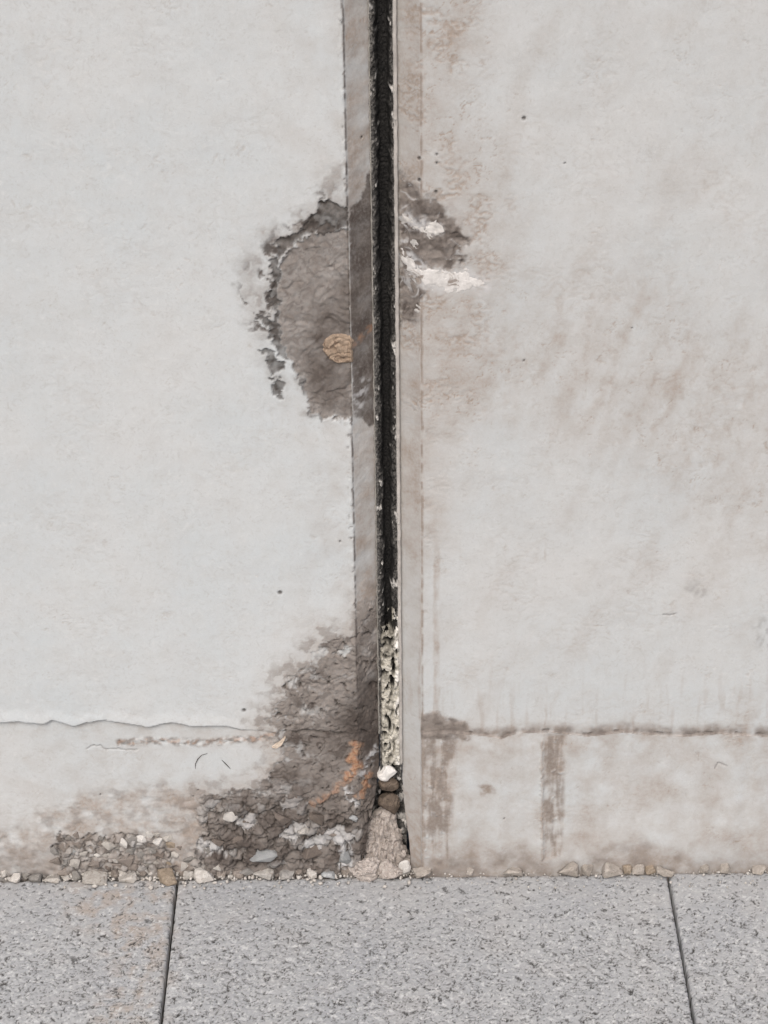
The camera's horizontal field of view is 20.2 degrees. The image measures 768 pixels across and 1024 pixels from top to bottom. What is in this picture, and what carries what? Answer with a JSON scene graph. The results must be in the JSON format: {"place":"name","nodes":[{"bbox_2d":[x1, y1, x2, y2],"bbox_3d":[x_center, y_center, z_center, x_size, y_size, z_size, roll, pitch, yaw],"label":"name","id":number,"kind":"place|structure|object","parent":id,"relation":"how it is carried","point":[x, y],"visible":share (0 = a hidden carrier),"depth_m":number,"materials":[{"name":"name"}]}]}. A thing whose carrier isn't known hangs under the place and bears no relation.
{"place":"outdoors","nodes":[
{"label":"outdoors","id":0,"kind":"place"},
{"bbox_2d":[0,872,767,1023],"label":"pavement","id":1,"kind":"structure","parent":0,"point":[647,949],"depth_m":1.68,"materials":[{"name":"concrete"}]},
{"bbox_2d":[0,870,7,877],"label":"mortar crumb","id":2,"kind":"object","parent":1,"relation":"on","point":[4,873],"visible":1,"depth_m":1.75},
{"bbox_2d":[9,872,20,882],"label":"mortar crumb","id":3,"kind":"object","parent":1,"relation":"on","point":[15,877],"visible":1,"depth_m":1.75,"materials":[{"name":"white stone"}]},
{"bbox_2d":[22,872,31,878],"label":"mortar crumb","id":4,"kind":"object","parent":1,"relation":"on","point":[25,875],"visible":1,"depth_m":1.75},
{"bbox_2d":[28,873,41,882],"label":"mortar crumb","id":5,"kind":"object","parent":1,"relation":"on","point":[34,877],"visible":1,"depth_m":1.75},
{"bbox_2d":[44,875,59,883],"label":"mortar crumb","id":6,"kind":"object","parent":1,"relation":"on","point":[54,879],"visible":1,"depth_m":1.75,"materials":[{"name":"white stone"}]},
{"bbox_2d":[72,871,80,880],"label":"mortar crumb","id":7,"kind":"object","parent":1,"relation":"on","point":[76,875],"visible":1,"depth_m":1.75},
{"bbox_2d":[82,870,106,885],"bbox_3d":[-0.234,0.297,1.748,0.020,0.005,0.016,1,31,2],"label":"mortar crumb","id":8,"kind":"object","parent":1,"relation":"on","point":[98,878],"visible":1,"depth_m":1.75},
{"bbox_2d":[110,869,118,877],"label":"mortar crumb","id":9,"kind":"object","parent":1,"relation":"on","point":[115,873],"visible":1,"depth_m":1.75,"materials":[{"name":"beige stone"}]},
{"bbox_2d":[118,872,137,882],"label":"mortar crumb","id":10,"kind":"object","parent":1,"relation":"on","point":[130,878],"visible":1,"depth_m":1.75,"materials":[{"name":"beige stone"}]},
{"bbox_2d":[139,871,147,876],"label":"mortar crumb","id":11,"kind":"object","parent":1,"relation":"on","point":[143,873],"visible":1,"depth_m":1.75,"materials":[{"name":"beige stone"}]},
{"bbox_2d":[157,868,176,885],"bbox_3d":[-0.176,0.295,1.748,0.013,0.009,0.018,-9,32,-13],"label":"mortar crumb","id":12,"kind":"object","parent":1,"relation":"on","point":[166,876],"visible":1,"depth_m":1.74,"materials":[{"name":"beige stone"}]},
{"bbox_2d":[183,870,193,879],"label":"mortar crumb","id":13,"kind":"object","parent":1,"relation":"on","point":[187,875],"visible":1,"depth_m":1.75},
{"bbox_2d":[0,0,379,886],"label":"concrete panel","id":14,"kind":"object","parent":1,"relation":"on","point":[188,542],"visible":1,"depth_m":1.54,"materials":[{"name":"white concrete"}]},
{"bbox_2d":[272,736,285,748],"bbox_3d":[-0.082,0.179,1.683,0.011,0.010,0.003,-1,31,0],"label":"wood splinter","id":15,"kind":"object","parent":14,"relation":"on","point":[278,744],"visible":1,"depth_m":1.68,"materials":[{"name":"beige wood"}]},
{"bbox_2d":[369,0,406,846],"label":"joint sealant","id":16,"kind":"object","parent":14,"relation":"attached to","point":[381,103],"visible":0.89,"depth_m":1.52,"materials":[{"name":"black rubber"}]},
{"bbox_2d":[380,607,399,765],"bbox_3d":[0.005,0.133,1.681,0.017,0.154,0.029,-1,31,0],"label":"foam filler","id":17,"kind":"object","parent":16,"relation":"attached to","point":[389,689],"visible":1,"depth_m":1.67,"materials":[{"name":"beige plastic"}]},
{"bbox_2d":[193,867,213,883],"bbox_3d":[-0.146,0.294,1.748,0.016,0.011,0.013,-15,34,-22],"label":"mortar crumb","id":18,"kind":"object","parent":1,"relation":"on","point":[201,875],"visible":1,"depth_m":1.74,"materials":[{"name":"white concrete"}]},
{"bbox_2d":[216,870,225,876],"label":"mortar crumb","id":19,"kind":"object","parent":1,"relation":"on","point":[223,874],"visible":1,"depth_m":1.75,"materials":[{"name":"beige stone"}]},
{"bbox_2d":[233,869,242,878],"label":"mortar crumb","id":20,"kind":"object","parent":1,"relation":"on","point":[237,874],"visible":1,"depth_m":1.75,"materials":[{"name":"beige stone"}]},
{"bbox_2d":[253,869,273,879],"bbox_3d":[-0.098,0.293,1.749,0.017,0.009,0.010,5,31,9],"label":"mortar crumb","id":21,"kind":"object","parent":1,"relation":"on","point":[267,874],"visible":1,"depth_m":1.75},
{"bbox_2d":[279,869,293,879],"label":"mortar crumb","id":22,"kind":"object","parent":1,"relation":"on","point":[285,874],"visible":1,"depth_m":1.75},
{"bbox_2d":[295,869,302,874],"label":"mortar crumb","id":23,"kind":"object","parent":1,"relation":"on","point":[299,872],"visible":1,"depth_m":1.75,"materials":[{"name":"beige concrete"}]},
{"bbox_2d":[306,868,316,878],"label":"mortar crumb","id":24,"kind":"object","parent":1,"relation":"on","point":[312,873],"visible":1,"depth_m":1.75,"materials":[{"name":"white concrete"}]},
{"bbox_2d":[321,871,334,878],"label":"mortar crumb","id":25,"kind":"object","parent":1,"relation":"on","point":[329,874],"visible":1,"depth_m":1.75,"materials":[{"name":"white stone"}]},
{"bbox_2d":[341,869,349,876],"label":"mortar crumb","id":26,"kind":"object","parent":1,"relation":"on","point":[345,872],"visible":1,"depth_m":1.75,"materials":[{"name":"beige stone"}]},
{"bbox_2d":[348,856,379,881],"bbox_3d":[-0.016,0.288,1.747,0.026,0.024,0.019,-1,31,0],"label":"mortar chunk","id":27,"kind":"object","parent":1,"relation":"on","point":[364,869],"visible":1,"depth_m":1.74,"materials":[{"name":"beige concrete"}]},
{"bbox_2d":[0,868,767,889],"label":"grit","id":28,"kind":"object","parent":1,"relation":"on","point":[230,876],"visible":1,"depth_m":1.75,"materials":[{"name":"grey gravel"}]},
{"bbox_2d":[365,807,409,878],"bbox_3d":[-0.005,0.284,1.771,0.054,0.122,0.052,-17,35,-25],"label":"mortar heap","id":29,"kind":"object","parent":1,"relation":"on","point":[384,837],"visible":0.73,"depth_m":1.75,"materials":[{"name":"beige concrete"}]},
{"bbox_2d":[378,792,399,814],"bbox_3d":[0.004,0.235,1.736,0.018,0.022,0.013,-1,31,0],"label":"brown stone","id":30,"kind":"object","parent":29,"relation":"on","point":[389,801],"visible":1,"depth_m":1.73,"materials":[{"name":"brown stone"}]},
{"bbox_2d":[378,776,398,791],"bbox_3d":[0.004,0.217,1.729,0.016,0.013,0.012,-11,33,-17],"label":"brown stone","id":31,"kind":"object","parent":30,"relation":"on","point":[391,784],"visible":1,"depth_m":1.72,"materials":[{"name":"brown stone"}]},
{"bbox_2d":[377,765,396,780],"bbox_3d":[0.002,0.205,1.716,0.017,0.020,0.011,-1,31,0],"label":"white lump","id":32,"kind":"object","parent":31,"relation":"on","point":[386,772],"visible":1,"depth_m":1.71,"materials":[{"name":"white stone"}]},
{"bbox_2d":[376,859,402,878],"bbox_3d":[0.004,0.289,1.747,0.022,0.018,0.016,-1,31,0],"label":"mortar chunk","id":33,"kind":"object","parent":1,"relation":"on","point":[387,869],"visible":1,"depth_m":1.74,"materials":[{"name":"beige concrete"}]},
{"bbox_2d":[398,860,410,874],"bbox_3d":[0.017,0.287,1.751,0.011,0.018,0.007,-1,31,0],"label":"mortar chunk","id":34,"kind":"object","parent":1,"relation":"on","point":[404,866],"visible":1,"depth_m":1.75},
{"bbox_2d":[410,867,431,878],"bbox_3d":[0.029,0.293,1.748,0.019,0.008,0.011,-1,31,-1],"label":"mortar crumb","id":35,"kind":"object","parent":1,"relation":"on","point":[419,872],"visible":1,"depth_m":1.75,"materials":[{"name":"white concrete"}]},
{"bbox_2d":[466,867,473,875],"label":"mortar crumb","id":36,"kind":"object","parent":1,"relation":"on","point":[469,871],"visible":1,"depth_m":1.75,"materials":[{"name":"beige concrete"}]},
{"bbox_2d":[503,867,522,875],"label":"mortar crumb","id":37,"kind":"object","parent":1,"relation":"on","point":[514,871],"visible":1,"depth_m":1.74,"materials":[{"name":"beige concrete"}]},
{"bbox_2d":[557,861,577,876],"bbox_3d":[0.149,0.289,1.747,0.017,0.014,0.012,-5,31,-7],"label":"mortar crumb","id":38,"kind":"object","parent":1,"relation":"on","point":[570,869],"visible":1,"depth_m":1.74,"materials":[{"name":"beige concrete"}]},
{"bbox_2d":[392,0,767,881],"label":"concrete panel","id":39,"kind":"object","parent":1,"relation":"on","point":[580,206],"visible":1,"depth_m":1.54,"materials":[{"name":"white concrete"}]},
{"bbox_2d":[581,864,593,876],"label":"mortar crumb","id":40,"kind":"object","parent":1,"relation":"on","point":[586,869],"visible":1,"depth_m":1.75,"materials":[{"name":"beige concrete"}]},
{"bbox_2d":[602,862,632,877],"bbox_3d":[0.190,0.288,1.748,0.028,0.013,0.013,-6,31,-8],"label":"mortar crumb","id":41,"kind":"object","parent":1,"relation":"on","point":[609,869],"visible":1,"depth_m":1.74,"materials":[{"name":"beige concrete"}]},
{"bbox_2d":[622,864,632,873],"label":"mortar crumb","id":42,"kind":"object","parent":1,"relation":"on","point":[627,868],"visible":1,"depth_m":1.75,"materials":[{"name":"beige stone"}]},
{"bbox_2d":[632,864,643,874],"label":"mortar crumb","id":43,"kind":"object","parent":1,"relation":"on","point":[638,869],"visible":1,"depth_m":1.75,"materials":[{"name":"beige concrete"}]},
{"bbox_2d":[645,865,655,874],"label":"mortar crumb","id":44,"kind":"object","parent":1,"relation":"on","point":[649,869],"visible":1,"depth_m":1.75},
{"bbox_2d":[655,866,674,877],"bbox_3d":[0.228,0.290,1.745,0.016,0.008,0.023,-2,31,-1],"label":"mortar crumb","id":45,"kind":"object","parent":1,"relation":"on","point":[663,872],"visible":1,"depth_m":1.74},
{"bbox_2d":[699,864,708,873],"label":"mortar crumb","id":46,"kind":"object","parent":1,"relation":"on","point":[704,868],"visible":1,"depth_m":1.75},
{"bbox_2d":[719,863,730,873],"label":"mortar crumb","id":47,"kind":"object","parent":1,"relation":"on","point":[725,868],"visible":1,"depth_m":1.75,"materials":[{"name":"beige concrete"}]},
{"bbox_2d":[752,865,766,874],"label":"mortar crumb","id":48,"kind":"object","parent":1,"relation":"on","point":[758,869],"visible":1,"depth_m":1.75,"materials":[{"name":"beige concrete"}]}
]}

